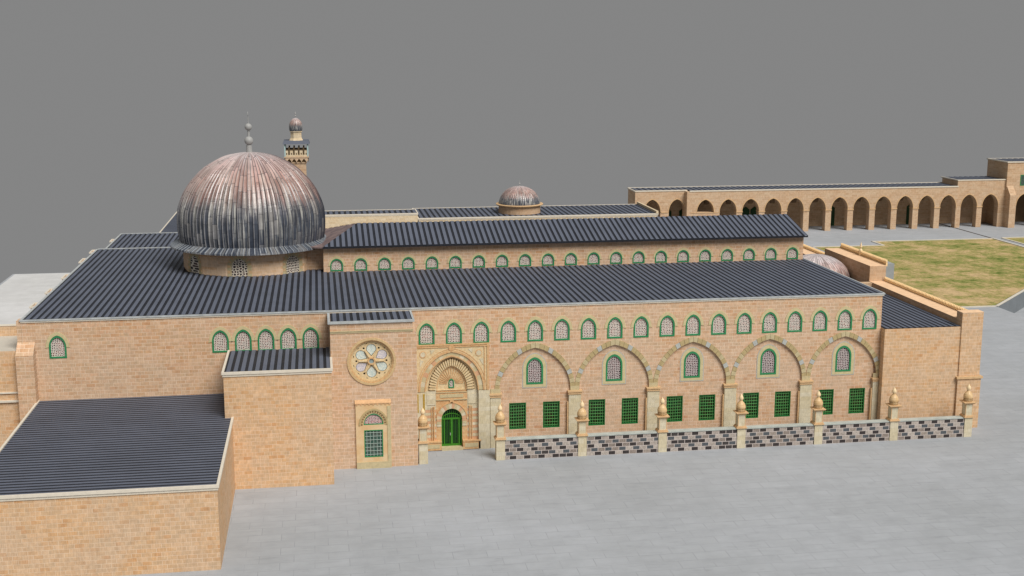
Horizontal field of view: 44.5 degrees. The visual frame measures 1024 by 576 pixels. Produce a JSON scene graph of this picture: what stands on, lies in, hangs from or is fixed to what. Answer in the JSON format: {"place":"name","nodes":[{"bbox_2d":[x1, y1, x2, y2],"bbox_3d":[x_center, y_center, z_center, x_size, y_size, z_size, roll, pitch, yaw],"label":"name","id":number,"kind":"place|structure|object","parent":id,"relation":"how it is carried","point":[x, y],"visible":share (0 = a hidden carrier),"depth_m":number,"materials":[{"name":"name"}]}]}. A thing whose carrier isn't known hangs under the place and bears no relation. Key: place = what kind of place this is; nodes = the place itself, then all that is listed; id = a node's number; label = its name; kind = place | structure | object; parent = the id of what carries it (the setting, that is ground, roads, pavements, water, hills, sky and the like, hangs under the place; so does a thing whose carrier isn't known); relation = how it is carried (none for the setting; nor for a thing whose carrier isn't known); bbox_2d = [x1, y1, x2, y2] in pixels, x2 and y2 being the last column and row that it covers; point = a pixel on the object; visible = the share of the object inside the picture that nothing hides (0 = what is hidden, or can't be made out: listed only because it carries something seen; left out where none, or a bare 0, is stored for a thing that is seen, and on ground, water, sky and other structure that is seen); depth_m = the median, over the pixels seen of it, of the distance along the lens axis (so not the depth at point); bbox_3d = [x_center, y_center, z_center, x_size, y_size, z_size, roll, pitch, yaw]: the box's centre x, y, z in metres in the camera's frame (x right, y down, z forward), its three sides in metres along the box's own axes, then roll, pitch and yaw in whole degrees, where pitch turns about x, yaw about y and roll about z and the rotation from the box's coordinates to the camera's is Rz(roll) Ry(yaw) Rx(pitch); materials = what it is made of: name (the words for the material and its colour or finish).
{"place":"outdoors","nodes":[
{"label":"outdoors","id":0,"kind":"place"},
{"bbox_2d":[0,273,69,323],"bbox_3d":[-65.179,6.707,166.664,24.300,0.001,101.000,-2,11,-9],"label":"terrace","id":1,"kind":"structure","parent":0,"point":[20,294],"depth_m":197.91,"materials":[{"name":"concrete"}]},
{"bbox_2d":[159,212,177,232],"bbox_3d":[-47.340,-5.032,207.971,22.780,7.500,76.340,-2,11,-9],"label":"wing","id":2,"kind":"structure","parent":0,"point":[170,225],"depth_m":218.61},
{"bbox_2d":[325,209,417,227],"bbox_3d":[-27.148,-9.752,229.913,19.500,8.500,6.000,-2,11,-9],"label":"cream rear block","id":3,"kind":"structure","parent":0,"point":[334,218],"depth_m":227.04,"materials":[{"name":"beige stone"}]},
{"bbox_2d":[0,222,1023,575],"bbox_3d":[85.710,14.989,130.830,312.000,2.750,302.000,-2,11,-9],"label":"ground","id":4,"kind":"structure","parent":0,"point":[942,506],"depth_m":104.66,"materials":[{"name":"concrete"}]},
{"bbox_2d":[0,324,19,446],"bbox_3d":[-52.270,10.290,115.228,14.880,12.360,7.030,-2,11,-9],"label":"flat roofed annex","id":5,"kind":"object","parent":4,"relation":"on","point":[9,413],"visible":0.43,"depth_m":112.98,"materials":[{"name":"brick"}]},
{"bbox_2d":[0,394,234,575],"bbox_3d":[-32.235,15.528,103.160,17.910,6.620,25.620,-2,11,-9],"label":"side block","id":6,"kind":"structure","parent":4,"relation":"on","point":[118,486],"depth_m":92.44,"materials":[{"name":"brick"}]},
{"bbox_2d":[221,346,333,489],"bbox_3d":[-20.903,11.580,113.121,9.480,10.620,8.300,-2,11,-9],"label":"tall side block","id":7,"kind":"structure","parent":4,"relation":"on","point":[278,405],"depth_m":109.38,"materials":[{"name":"brick"}]},
{"bbox_2d":[283,112,309,175],"bbox_3d":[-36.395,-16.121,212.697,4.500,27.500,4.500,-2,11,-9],"label":"minaret","id":8,"kind":"object","parent":4,"relation":"on","point":[298,157],"visible":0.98,"depth_m":209.78,"materials":[{"name":"beige stone"}]},
{"bbox_2d":[327,310,417,468],"bbox_3d":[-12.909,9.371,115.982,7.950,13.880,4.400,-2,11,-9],"label":"rose window block","id":9,"kind":"structure","parent":4,"relation":"on","point":[374,391],"depth_m":114.10,"materials":[{"name":"beige stone"}]},
{"bbox_2d":[347,338,395,384],"bbox_3d":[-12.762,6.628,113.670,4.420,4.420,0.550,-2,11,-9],"label":"rose window","id":10,"kind":"structure","parent":9,"relation":"in","point":[371,361],"depth_m":113.70,"materials":[{"name":"beige stone"}]},
{"bbox_2d":[364,430,382,456],"bbox_3d":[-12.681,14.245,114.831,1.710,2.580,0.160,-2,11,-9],"label":"grilled window","id":11,"kind":"structure","parent":9,"relation":"in","point":[373,439],"depth_m":114.82,"materials":[{"name":"green paint"}]},
{"bbox_2d":[418,407,429,463],"bbox_3d":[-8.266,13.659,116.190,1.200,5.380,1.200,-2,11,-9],"label":"stone post","id":12,"kind":"object","parent":4,"relation":"on","point":[423,427],"visible":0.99,"depth_m":115.87,"materials":[{"name":"stone"}]},
{"bbox_2d":[15,112,884,450],"bbox_3d":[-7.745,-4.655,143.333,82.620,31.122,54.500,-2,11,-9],"label":"prayer hall","id":13,"kind":"structure","parent":4,"relation":"on","point":[549,326],"depth_m":123.93,"materials":[{"name":"stone"}]},
{"bbox_2d":[46,332,68,358],"bbox_3d":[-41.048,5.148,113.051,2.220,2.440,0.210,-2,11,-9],"label":"arched window","id":14,"kind":"structure","parent":13,"relation":"in","point":[57,343],"depth_m":113.07,"materials":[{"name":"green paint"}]},
{"bbox_2d":[188,253,201,273],"bbox_3d":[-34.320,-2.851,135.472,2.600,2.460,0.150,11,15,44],"label":"drum window","id":15,"kind":"structure","parent":13,"relation":"in","point":[194,262],"depth_m":135.46,"materials":[{"name":"beige stone"}]},
{"bbox_2d":[208,327,232,352],"bbox_3d":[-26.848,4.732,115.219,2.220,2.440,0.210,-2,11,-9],"label":"arched window","id":16,"kind":"structure","parent":13,"relation":"in","point":[220,338],"depth_m":115.21,"materials":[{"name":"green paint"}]},
{"bbox_2d":[227,256,251,276],"bbox_3d":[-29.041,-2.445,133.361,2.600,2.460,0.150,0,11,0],"label":"drum window","id":17,"kind":"structure","parent":13,"relation":"in","point":[239,266],"depth_m":133.36,"materials":[{"name":"beige stone"}]},
{"bbox_2d":[232,326,255,350],"bbox_3d":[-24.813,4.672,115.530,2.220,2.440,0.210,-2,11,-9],"label":"arched window","id":18,"kind":"structure","parent":13,"relation":"in","point":[243,337],"depth_m":115.52,"materials":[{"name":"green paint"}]},
{"bbox_2d":[254,325,276,349],"bbox_3d":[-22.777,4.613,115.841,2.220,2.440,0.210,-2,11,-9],"label":"arched window","id":19,"kind":"structure","parent":13,"relation":"in","point":[265,335],"depth_m":115.83,"materials":[{"name":"green paint"}]},
{"bbox_2d":[277,324,299,348],"bbox_3d":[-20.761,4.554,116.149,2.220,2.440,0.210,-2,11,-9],"label":"arched window","id":20,"kind":"structure","parent":13,"relation":"in","point":[288,335],"depth_m":116.15,"materials":[{"name":"green paint"}]},
{"bbox_2d":[283,252,302,273],"bbox_3d":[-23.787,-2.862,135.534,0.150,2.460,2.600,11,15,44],"label":"drum window","id":21,"kind":"structure","parent":13,"relation":"in","point":[292,262],"depth_m":135.52,"materials":[{"name":"beige stone"}]},
{"bbox_2d":[300,324,322,348],"bbox_3d":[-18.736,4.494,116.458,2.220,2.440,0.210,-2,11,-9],"label":"arched window","id":22,"kind":"structure","parent":13,"relation":"in","point":[310,335],"depth_m":116.46,"materials":[{"name":"green paint"}]},
{"bbox_2d":[328,256,344,270],"bbox_3d":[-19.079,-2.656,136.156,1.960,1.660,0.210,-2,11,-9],"label":"clerestory window","id":23,"kind":"structure","parent":13,"relation":"in","point":[336,263],"depth_m":136.15,"materials":[{"name":"green paint"}]},
{"bbox_2d":[352,256,368,270],"bbox_3d":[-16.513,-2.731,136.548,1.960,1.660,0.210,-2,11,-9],"label":"clerestory window","id":24,"kind":"structure","parent":13,"relation":"in","point":[360,263],"depth_m":136.55,"materials":[{"name":"glass"}]},
{"bbox_2d":[376,255,393,269],"bbox_3d":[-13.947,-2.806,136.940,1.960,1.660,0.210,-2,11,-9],"label":"clerestory window","id":25,"kind":"structure","parent":13,"relation":"in","point":[384,262],"depth_m":136.95,"materials":[{"name":"green paint"}]},
{"bbox_2d":[399,254,416,268],"bbox_3d":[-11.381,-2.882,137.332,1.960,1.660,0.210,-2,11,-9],"label":"clerestory window","id":26,"kind":"structure","parent":13,"relation":"in","point":[408,261],"depth_m":137.32,"materials":[{"name":"glass"}]},
{"bbox_2d":[416,320,437,344],"bbox_3d":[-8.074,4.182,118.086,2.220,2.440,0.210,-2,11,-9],"label":"arched window","id":27,"kind":"structure","parent":13,"relation":"in","point":[426,331],"depth_m":118.09,"materials":[{"name":"green paint"}]},
{"bbox_2d":[424,254,440,268],"bbox_3d":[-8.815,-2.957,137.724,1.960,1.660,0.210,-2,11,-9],"label":"clerestory window","id":28,"kind":"structure","parent":13,"relation":"in","point":[431,261],"depth_m":137.72,"materials":[{"name":"glass"}]},
{"bbox_2d":[441,409,461,445],"bbox_3d":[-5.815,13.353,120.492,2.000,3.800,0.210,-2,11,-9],"label":"door","id":29,"kind":"structure","parent":13,"relation":"in","point":[451,421],"depth_m":120.54,"materials":[{"name":"green paint"}]},
{"bbox_2d":[443,319,465,343],"bbox_3d":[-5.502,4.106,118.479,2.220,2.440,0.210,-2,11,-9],"label":"arched window","id":30,"kind":"structure","parent":13,"relation":"in","point":[454,329],"depth_m":118.49,"materials":[{"name":"glass"}]},
{"bbox_2d":[447,253,463,267],"bbox_3d":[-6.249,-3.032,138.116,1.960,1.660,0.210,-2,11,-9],"label":"clerestory window","id":31,"kind":"structure","parent":13,"relation":"in","point":[455,260],"depth_m":138.13,"materials":[{"name":"green paint"}]},
{"bbox_2d":[470,253,486,267],"bbox_3d":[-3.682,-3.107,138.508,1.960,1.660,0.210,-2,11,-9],"label":"clerestory window","id":32,"kind":"structure","parent":13,"relation":"in","point":[478,259],"depth_m":138.50,"materials":[{"name":"green paint"}]},
{"bbox_2d":[470,318,492,342],"bbox_3d":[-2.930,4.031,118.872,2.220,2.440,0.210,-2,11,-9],"label":"arched window","id":33,"kind":"structure","parent":13,"relation":"in","point":[481,328],"depth_m":118.87,"materials":[{"name":"glass"}]},
{"bbox_2d":[494,252,510,266],"bbox_3d":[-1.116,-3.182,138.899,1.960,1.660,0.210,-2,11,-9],"label":"clerestory window","id":34,"kind":"structure","parent":13,"relation":"in","point":[501,259],"depth_m":138.91,"materials":[{"name":"green paint"}]},
{"bbox_2d":[497,317,519,341],"bbox_3d":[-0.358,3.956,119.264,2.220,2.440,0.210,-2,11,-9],"label":"arched window","id":35,"kind":"structure","parent":13,"relation":"in","point":[508,327],"depth_m":119.28,"materials":[{"name":"green paint"}]},
{"bbox_2d":[509,402,525,428],"bbox_3d":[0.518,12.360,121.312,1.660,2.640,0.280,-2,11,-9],"label":"barred window","id":36,"kind":"structure","parent":13,"relation":"in","point":[517,411],"depth_m":121.36,"materials":[{"name":"green paint"}]},
{"bbox_2d":[516,252,532,265],"bbox_3d":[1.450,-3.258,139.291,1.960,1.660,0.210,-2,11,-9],"label":"clerestory window","id":37,"kind":"structure","parent":13,"relation":"in","point":[525,258],"depth_m":139.28,"materials":[{"name":"green paint"}]},
{"bbox_2d":[522,353,546,387],"bbox_3d":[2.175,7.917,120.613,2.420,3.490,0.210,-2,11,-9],"label":"arched window","id":38,"kind":"structure","parent":13,"relation":"in","point":[534,368],"depth_m":120.60,"materials":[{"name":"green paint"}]},
{"bbox_2d":[524,316,546,341],"bbox_3d":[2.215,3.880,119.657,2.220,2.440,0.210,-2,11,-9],"label":"arched window","id":39,"kind":"structure","parent":13,"relation":"in","point":[535,326],"depth_m":119.66,"materials":[{"name":"green paint"}]},
{"bbox_2d":[540,251,556,265],"bbox_3d":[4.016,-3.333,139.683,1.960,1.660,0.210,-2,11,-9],"label":"clerestory window","id":40,"kind":"structure","parent":13,"relation":"in","point":[547,258],"depth_m":139.69,"materials":[{"name":"green paint"}]},
{"bbox_2d":[543,401,559,427],"bbox_3d":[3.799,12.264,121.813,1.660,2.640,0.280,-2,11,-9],"label":"barred window","id":41,"kind":"structure","parent":13,"relation":"in","point":[551,409],"depth_m":121.87,"materials":[{"name":"green paint"}]},
{"bbox_2d":[551,315,572,340],"bbox_3d":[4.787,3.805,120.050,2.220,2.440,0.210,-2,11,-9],"label":"arched window","id":42,"kind":"structure","parent":13,"relation":"in","point":[561,326],"depth_m":120.07,"materials":[{"name":"green paint"}]},
{"bbox_2d":[563,250,578,264],"bbox_3d":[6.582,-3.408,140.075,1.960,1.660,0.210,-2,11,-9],"label":"clerestory window","id":43,"kind":"structure","parent":13,"relation":"in","point":[570,257],"depth_m":140.10,"materials":[{"name":"green paint"}]},
{"bbox_2d":[577,315,599,339],"bbox_3d":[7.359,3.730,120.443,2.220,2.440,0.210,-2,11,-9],"label":"arched window","id":44,"kind":"structure","parent":13,"relation":"in","point":[588,325],"depth_m":120.45,"materials":[{"name":"green paint"}]},
{"bbox_2d":[585,250,600,264],"bbox_3d":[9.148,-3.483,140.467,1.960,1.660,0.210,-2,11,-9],"label":"clerestory window","id":45,"kind":"structure","parent":13,"relation":"in","point":[593,257],"depth_m":140.47,"materials":[{"name":"green paint"}]},
{"bbox_2d":[588,399,604,425],"bbox_3d":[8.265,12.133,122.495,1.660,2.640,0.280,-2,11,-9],"label":"barred window","id":46,"kind":"structure","parent":13,"relation":"in","point":[596,413],"depth_m":122.52,"materials":[{"name":"green paint"}]},
{"bbox_2d":[602,350,625,384],"bbox_3d":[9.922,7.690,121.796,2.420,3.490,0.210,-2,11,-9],"label":"arched window","id":47,"kind":"structure","parent":13,"relation":"in","point":[614,362],"depth_m":121.78,"materials":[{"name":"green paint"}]},
{"bbox_2d":[604,314,624,338],"bbox_3d":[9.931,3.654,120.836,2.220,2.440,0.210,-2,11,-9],"label":"arched window","id":48,"kind":"structure","parent":13,"relation":"in","point":[615,324],"depth_m":120.86,"materials":[{"name":"green paint"}]},
{"bbox_2d":[608,249,624,263],"bbox_3d":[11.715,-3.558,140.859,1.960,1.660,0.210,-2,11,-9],"label":"clerestory window","id":49,"kind":"structure","parent":13,"relation":"in","point":[616,256],"depth_m":140.87,"materials":[{"name":"green paint"}]},
{"bbox_2d":[621,398,637,423],"bbox_3d":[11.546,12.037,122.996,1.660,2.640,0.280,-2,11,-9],"label":"barred window","id":50,"kind":"structure","parent":13,"relation":"in","point":[629,406],"depth_m":123.06,"materials":[{"name":"green paint"}]},
{"bbox_2d":[630,249,645,262],"bbox_3d":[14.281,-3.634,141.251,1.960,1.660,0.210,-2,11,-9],"label":"clerestory window","id":51,"kind":"structure","parent":13,"relation":"in","point":[638,255],"depth_m":141.27,"materials":[{"name":"green paint"}]},
{"bbox_2d":[630,313,651,337],"bbox_3d":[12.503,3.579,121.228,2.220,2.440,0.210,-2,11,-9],"label":"arched window","id":52,"kind":"structure","parent":13,"relation":"in","point":[641,323],"depth_m":121.24,"materials":[{"name":"green paint"}]},
{"bbox_2d":[653,248,668,262],"bbox_3d":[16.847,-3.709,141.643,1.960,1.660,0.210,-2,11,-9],"label":"clerestory window","id":53,"kind":"structure","parent":13,"relation":"in","point":[660,255],"depth_m":141.65,"materials":[{"name":"green paint"}]},
{"bbox_2d":[656,312,677,336],"bbox_3d":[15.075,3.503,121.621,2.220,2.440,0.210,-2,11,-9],"label":"arched window","id":54,"kind":"structure","parent":13,"relation":"in","point":[667,322],"depth_m":121.63,"materials":[{"name":"glass"}]},
{"bbox_2d":[666,396,682,421],"bbox_3d":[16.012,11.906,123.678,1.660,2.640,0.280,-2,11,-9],"label":"barred window","id":55,"kind":"structure","parent":13,"relation":"in","point":[674,404],"depth_m":123.76,"materials":[{"name":"green paint"}]},
{"bbox_2d":[675,248,690,261],"bbox_3d":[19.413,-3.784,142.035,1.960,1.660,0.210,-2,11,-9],"label":"clerestory window","id":56,"kind":"structure","parent":13,"relation":"in","point":[683,254],"depth_m":142.06,"materials":[{"name":"glass"}]},
{"bbox_2d":[680,347,703,381],"bbox_3d":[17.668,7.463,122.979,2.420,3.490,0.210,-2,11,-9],"label":"arched window","id":57,"kind":"structure","parent":13,"relation":"in","point":[692,359],"depth_m":122.97,"materials":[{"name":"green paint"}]},
{"bbox_2d":[683,311,702,335],"bbox_3d":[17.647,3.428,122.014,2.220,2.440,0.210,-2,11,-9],"label":"arched window","id":58,"kind":"structure","parent":13,"relation":"in","point":[693,321],"depth_m":122.02,"materials":[{"name":"green paint"}]},
{"bbox_2d":[697,247,712,261],"bbox_3d":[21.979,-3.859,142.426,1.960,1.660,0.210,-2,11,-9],"label":"clerestory window","id":59,"kind":"structure","parent":13,"relation":"in","point":[705,254],"depth_m":142.44,"materials":[{"name":"glass"}]},
{"bbox_2d":[698,394,714,420],"bbox_3d":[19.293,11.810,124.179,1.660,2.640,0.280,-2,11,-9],"label":"barred window","id":60,"kind":"structure","parent":13,"relation":"in","point":[706,402],"depth_m":124.21,"materials":[{"name":"green paint"}]},
{"bbox_2d":[709,310,729,334],"bbox_3d":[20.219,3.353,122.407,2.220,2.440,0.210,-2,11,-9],"label":"arched window","id":61,"kind":"structure","parent":13,"relation":"in","point":[718,321],"depth_m":122.40,"materials":[{"name":"green paint"}]},
{"bbox_2d":[720,246,735,260],"bbox_3d":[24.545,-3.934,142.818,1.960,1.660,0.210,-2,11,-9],"label":"clerestory window","id":62,"kind":"structure","parent":13,"relation":"in","point":[727,253],"depth_m":142.83,"materials":[{"name":"green paint"}]},
{"bbox_2d":[734,309,754,333],"bbox_3d":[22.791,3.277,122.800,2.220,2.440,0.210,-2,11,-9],"label":"arched window","id":63,"kind":"structure","parent":13,"relation":"in","point":[744,319],"depth_m":122.82,"materials":[{"name":"green paint"}]},
{"bbox_2d":[741,246,756,259],"bbox_3d":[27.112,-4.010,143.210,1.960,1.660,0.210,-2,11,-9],"label":"clerestory window","id":64,"kind":"structure","parent":13,"relation":"in","point":[748,253],"depth_m":143.21,"materials":[{"name":"green paint"}]},
{"bbox_2d":[743,392,758,417],"bbox_3d":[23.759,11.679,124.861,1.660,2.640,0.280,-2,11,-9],"label":"barred window","id":65,"kind":"structure","parent":13,"relation":"in","point":[751,400],"depth_m":124.88,"materials":[{"name":"green paint"}]},
{"bbox_2d":[756,344,779,378],"bbox_3d":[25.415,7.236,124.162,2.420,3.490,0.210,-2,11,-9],"label":"arched window","id":66,"kind":"structure","parent":13,"relation":"in","point":[768,357],"depth_m":124.15,"materials":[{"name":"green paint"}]},
{"bbox_2d":[760,309,780,332],"bbox_3d":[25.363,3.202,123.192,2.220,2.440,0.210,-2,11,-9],"label":"arched window","id":67,"kind":"structure","parent":13,"relation":"in","point":[769,319],"depth_m":123.21,"materials":[{"name":"glass"}]},
{"bbox_2d":[763,245,778,259],"bbox_3d":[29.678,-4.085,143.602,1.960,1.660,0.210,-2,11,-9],"label":"clerestory window","id":68,"kind":"structure","parent":13,"relation":"in","point":[771,252],"depth_m":143.63,"materials":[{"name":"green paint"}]},
{"bbox_2d":[774,391,790,416],"bbox_3d":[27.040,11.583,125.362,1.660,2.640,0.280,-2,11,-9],"label":"barred window","id":69,"kind":"structure","parent":13,"relation":"in","point":[781,408],"depth_m":125.43,"materials":[{"name":"green paint"}]},
{"bbox_2d":[784,245,799,258],"bbox_3d":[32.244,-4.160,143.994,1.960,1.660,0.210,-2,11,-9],"label":"clerestory window","id":70,"kind":"structure","parent":13,"relation":"in","point":[792,252],"depth_m":143.98,"materials":[{"name":"green paint"}]},
{"bbox_2d":[784,308,805,331],"bbox_3d":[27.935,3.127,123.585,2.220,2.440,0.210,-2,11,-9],"label":"arched window","id":71,"kind":"structure","parent":13,"relation":"in","point":[795,317],"depth_m":123.61,"materials":[{"name":"green paint"}]},
{"bbox_2d":[809,307,830,330],"bbox_3d":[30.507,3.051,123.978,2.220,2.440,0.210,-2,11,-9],"label":"arched window","id":72,"kind":"structure","parent":13,"relation":"in","point":[820,317],"depth_m":124.00,"materials":[{"name":"glass"}]},
{"bbox_2d":[819,389,833,414],"bbox_3d":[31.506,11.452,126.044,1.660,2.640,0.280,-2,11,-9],"label":"barred window","id":73,"kind":"structure","parent":13,"relation":"in","point":[826,396],"depth_m":126.11,"materials":[{"name":"green paint"}]},
{"bbox_2d":[831,341,854,375],"bbox_3d":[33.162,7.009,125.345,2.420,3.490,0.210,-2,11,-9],"label":"arched window","id":74,"kind":"structure","parent":13,"relation":"in","point":[843,355],"depth_m":125.34,"materials":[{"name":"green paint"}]},
{"bbox_2d":[834,306,854,329],"bbox_3d":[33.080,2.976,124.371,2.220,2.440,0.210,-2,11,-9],"label":"arched window","id":75,"kind":"structure","parent":13,"relation":"in","point":[845,316],"depth_m":124.39,"materials":[{"name":"green paint"}]},
{"bbox_2d":[848,388,864,413],"bbox_3d":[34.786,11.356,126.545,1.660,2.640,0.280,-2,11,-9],"label":"barred window","id":76,"kind":"structure","parent":13,"relation":"in","point":[856,395],"depth_m":126.60,"materials":[{"name":"green paint"}]},
{"bbox_2d":[859,305,879,328],"bbox_3d":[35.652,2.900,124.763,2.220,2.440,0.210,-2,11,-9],"label":"arched window","id":77,"kind":"structure","parent":13,"relation":"in","point":[869,316],"depth_m":124.79,"materials":[{"name":"green paint"}]},
{"bbox_2d":[493,405,506,460],"bbox_3d":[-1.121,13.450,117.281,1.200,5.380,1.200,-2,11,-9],"label":"stone post","id":78,"kind":"object","parent":4,"relation":"on","point":[500,423],"visible":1,"depth_m":116.98,"materials":[{"name":"stone"}]},
{"bbox_2d":[505,434,577,459],"bbox_3d":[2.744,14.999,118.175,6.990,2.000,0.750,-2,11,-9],"label":"boundary wall","id":79,"kind":"structure","parent":4,"relation":"on","point":[540,446],"depth_m":117.87,"materials":[{"name":"brick"}]},
{"bbox_2d":[574,401,588,455],"bbox_3d":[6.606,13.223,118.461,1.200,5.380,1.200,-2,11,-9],"label":"stone post","id":80,"kind":"object","parent":4,"relation":"on","point":[582,419],"visible":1,"depth_m":118.16,"materials":[{"name":"stone"}]},
{"bbox_2d":[587,430,657,455],"bbox_3d":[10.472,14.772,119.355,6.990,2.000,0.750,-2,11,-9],"label":"boundary wall","id":81,"kind":"structure","parent":4,"relation":"on","point":[624,442],"depth_m":119.04,"materials":[{"name":"brick"}]},
{"bbox_2d":[655,397,669,451],"bbox_3d":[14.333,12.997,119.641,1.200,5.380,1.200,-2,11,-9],"label":"stone post","id":82,"kind":"object","parent":4,"relation":"on","point":[662,415],"visible":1,"depth_m":119.34,"materials":[{"name":"stone"}]},
{"bbox_2d":[667,426,736,451],"bbox_3d":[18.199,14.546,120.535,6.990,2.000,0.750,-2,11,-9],"label":"boundary wall","id":83,"kind":"structure","parent":4,"relation":"on","point":[691,439],"depth_m":120.22,"materials":[{"name":"brick"}]},
{"bbox_2d":[733,393,748,447],"bbox_3d":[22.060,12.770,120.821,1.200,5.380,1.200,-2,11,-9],"label":"stone post","id":84,"kind":"object","parent":4,"relation":"on","point":[741,412],"visible":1,"depth_m":120.50,"materials":[{"name":"stone"}]},
{"bbox_2d":[745,423,814,447],"bbox_3d":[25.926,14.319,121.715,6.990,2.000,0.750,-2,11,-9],"label":"boundary wall","id":85,"kind":"structure","parent":4,"relation":"on","point":[771,435],"depth_m":121.42,"materials":[{"name":"brick"}]},
{"bbox_2d":[627,176,1005,230],"bbox_3d":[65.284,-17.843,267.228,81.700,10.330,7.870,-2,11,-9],"label":"arcade building","id":86,"kind":"structure","parent":4,"relation":"on","point":[955,201],"depth_m":266.84,"materials":[{"name":"stone"}]},
{"bbox_2d":[742,207,749,214],"bbox_3d":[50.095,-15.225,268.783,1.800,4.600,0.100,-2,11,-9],"label":"doorway","id":87,"kind":"structure","parent":86,"relation":"in","point":[745,210],"depth_m":268.53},
{"bbox_2d":[750,206,755,214],"bbox_3d":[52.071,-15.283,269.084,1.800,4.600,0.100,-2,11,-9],"label":"doorway","id":88,"kind":"structure","parent":86,"relation":"in","point":[752,211],"depth_m":268.73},
{"bbox_2d":[831,206,834,225],"bbox_3d":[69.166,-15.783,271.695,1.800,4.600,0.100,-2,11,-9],"label":"doorway","id":89,"kind":"structure","parent":86,"relation":"in","point":[832,209],"depth_m":271.73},
{"bbox_2d":[906,204,909,223],"bbox_3d":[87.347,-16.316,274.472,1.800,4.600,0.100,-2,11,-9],"label":"doorway","id":90,"kind":"structure","parent":86,"relation":"in","point":[907,212],"depth_m":274.37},
{"bbox_2d":[810,390,825,444],"bbox_3d":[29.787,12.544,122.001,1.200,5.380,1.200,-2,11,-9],"label":"stone post","id":91,"kind":"object","parent":4,"relation":"on","point":[817,407],"visible":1,"depth_m":121.70,"materials":[{"name":"stone"}]},
{"bbox_2d":[814,245,884,246],"bbox_3d":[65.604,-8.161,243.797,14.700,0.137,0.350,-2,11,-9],"label":"kerb","id":92,"kind":"structure","parent":4,"relation":"on","point":[853,245],"depth_m":244.11,"materials":[{"name":"stone"}]},
{"bbox_2d":[822,419,889,443],"bbox_3d":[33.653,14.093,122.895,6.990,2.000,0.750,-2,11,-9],"label":"boundary wall","id":93,"kind":"structure","parent":4,"relation":"on","point":[855,431],"depth_m":122.59,"materials":[{"name":"brick"}]},
{"bbox_2d":[885,387,901,440],"bbox_3d":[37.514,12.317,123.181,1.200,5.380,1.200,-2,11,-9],"label":"stone post","id":94,"kind":"object","parent":4,"relation":"on","point":[893,405],"visible":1,"depth_m":122.89,"materials":[{"name":"stone"}]},
{"bbox_2d":[803,242,983,427],"bbox_3d":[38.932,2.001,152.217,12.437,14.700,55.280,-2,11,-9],"label":"entrance porch","id":95,"kind":"object","parent":4,"relation":"on","point":[930,355],"visible":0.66,"depth_m":126.26,"materials":[{"name":"stone"}]},
{"bbox_2d":[897,416,964,439],"bbox_3d":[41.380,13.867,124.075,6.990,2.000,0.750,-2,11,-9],"label":"boundary wall","id":96,"kind":"structure","parent":4,"relation":"on","point":[931,427],"depth_m":123.77,"materials":[{"name":"brick"}]},
{"bbox_2d":[875,238,992,241],"bbox_3d":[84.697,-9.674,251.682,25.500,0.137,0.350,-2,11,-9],"label":"kerb","id":97,"kind":"structure","parent":4,"relation":"on","point":[934,239],"depth_m":251.75,"materials":[{"name":"stone"}]},
{"bbox_2d":[942,224,990,237],"bbox_3d":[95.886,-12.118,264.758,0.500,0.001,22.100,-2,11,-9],"label":"drain channel","id":98,"kind":"object","parent":4,"relation":"on","point":[967,231],"visible":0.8,"depth_m":263.63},
{"bbox_2d":[959,384,976,436],"bbox_3d":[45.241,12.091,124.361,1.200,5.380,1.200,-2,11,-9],"label":"stone post","id":99,"kind":"object","parent":4,"relation":"on","point":[967,401],"visible":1,"depth_m":124.06,"materials":[{"name":"stone"}]},
{"bbox_2d":[962,305,995,307],"bbox_3d":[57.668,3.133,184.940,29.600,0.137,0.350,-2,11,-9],"label":"kerb","id":100,"kind":"structure","parent":4,"relation":"on","point":[977,306],"depth_m":186.53,"materials":[{"name":"stone"}]},
{"bbox_2d":[986,158,1023,227],"bbox_3d":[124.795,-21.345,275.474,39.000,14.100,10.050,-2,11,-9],"label":"end pavilion","id":101,"kind":"structure","parent":4,"relation":"on","point":[1010,171],"depth_m":269.54,"materials":[{"name":"brown stone"}]},
{"bbox_2d":[1020,175,1023,185],"bbox_3d":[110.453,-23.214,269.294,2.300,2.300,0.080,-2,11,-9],"label":"window","id":102,"kind":"structure","parent":101,"relation":"in","point":[1022,176],"depth_m":269.19,"materials":[{"name":"green paint"}]},
{"bbox_2d":[993,238,1023,247],"bbox_3d":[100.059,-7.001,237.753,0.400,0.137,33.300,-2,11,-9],"label":"kerb","id":103,"kind":"structure","parent":4,"relation":"on","point":[1008,242],"depth_m":247.87,"materials":[{"name":"stone"}]},
{"bbox_2d":[0,0,1023,282],"label":"sky","id":104,"kind":"structure","parent":0,"point":[109,109],"materials":[{"name":"grey"}]},
{"bbox_2d":[412,180,658,221],"bbox_3d":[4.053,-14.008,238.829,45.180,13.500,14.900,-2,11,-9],"label":"hall","id":105,"kind":"structure","parent":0,"point":[519,202],"depth_m":234.58,"materials":[{"name":"grey stone"}]},
{"bbox_2d":[816,239,1023,306],"bbox_3d":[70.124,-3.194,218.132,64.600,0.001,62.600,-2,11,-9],"label":"lawn","id":106,"kind":"structure","parent":0,"point":[976,272],"depth_m":220.29,"materials":[{"name":"green plant"}]},
{"bbox_2d":[1006,238,1023,242],"bbox_3d":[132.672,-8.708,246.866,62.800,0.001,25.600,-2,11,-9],"label":"lawn beyond path","id":107,"kind":"structure","parent":0,"point":[1021,240],"depth_m":252.48,"materials":[{"name":"green plant"}]},
{"bbox_2d":[1015,308,1023,316],"bbox_3d":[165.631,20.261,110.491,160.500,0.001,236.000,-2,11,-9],"label":"sunken court","id":108,"kind":"object","parent":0,"point":[1020,312],"depth_m":196.07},
{"bbox_2d":[995,289,1023,312],"bbox_3d":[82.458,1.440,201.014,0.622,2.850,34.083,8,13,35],"label":"retaining wall","id":109,"kind":"structure","parent":108,"relation":"on","point":[1014,303],"depth_m":194.87,"materials":[{"name":"concrete"}]}
]}

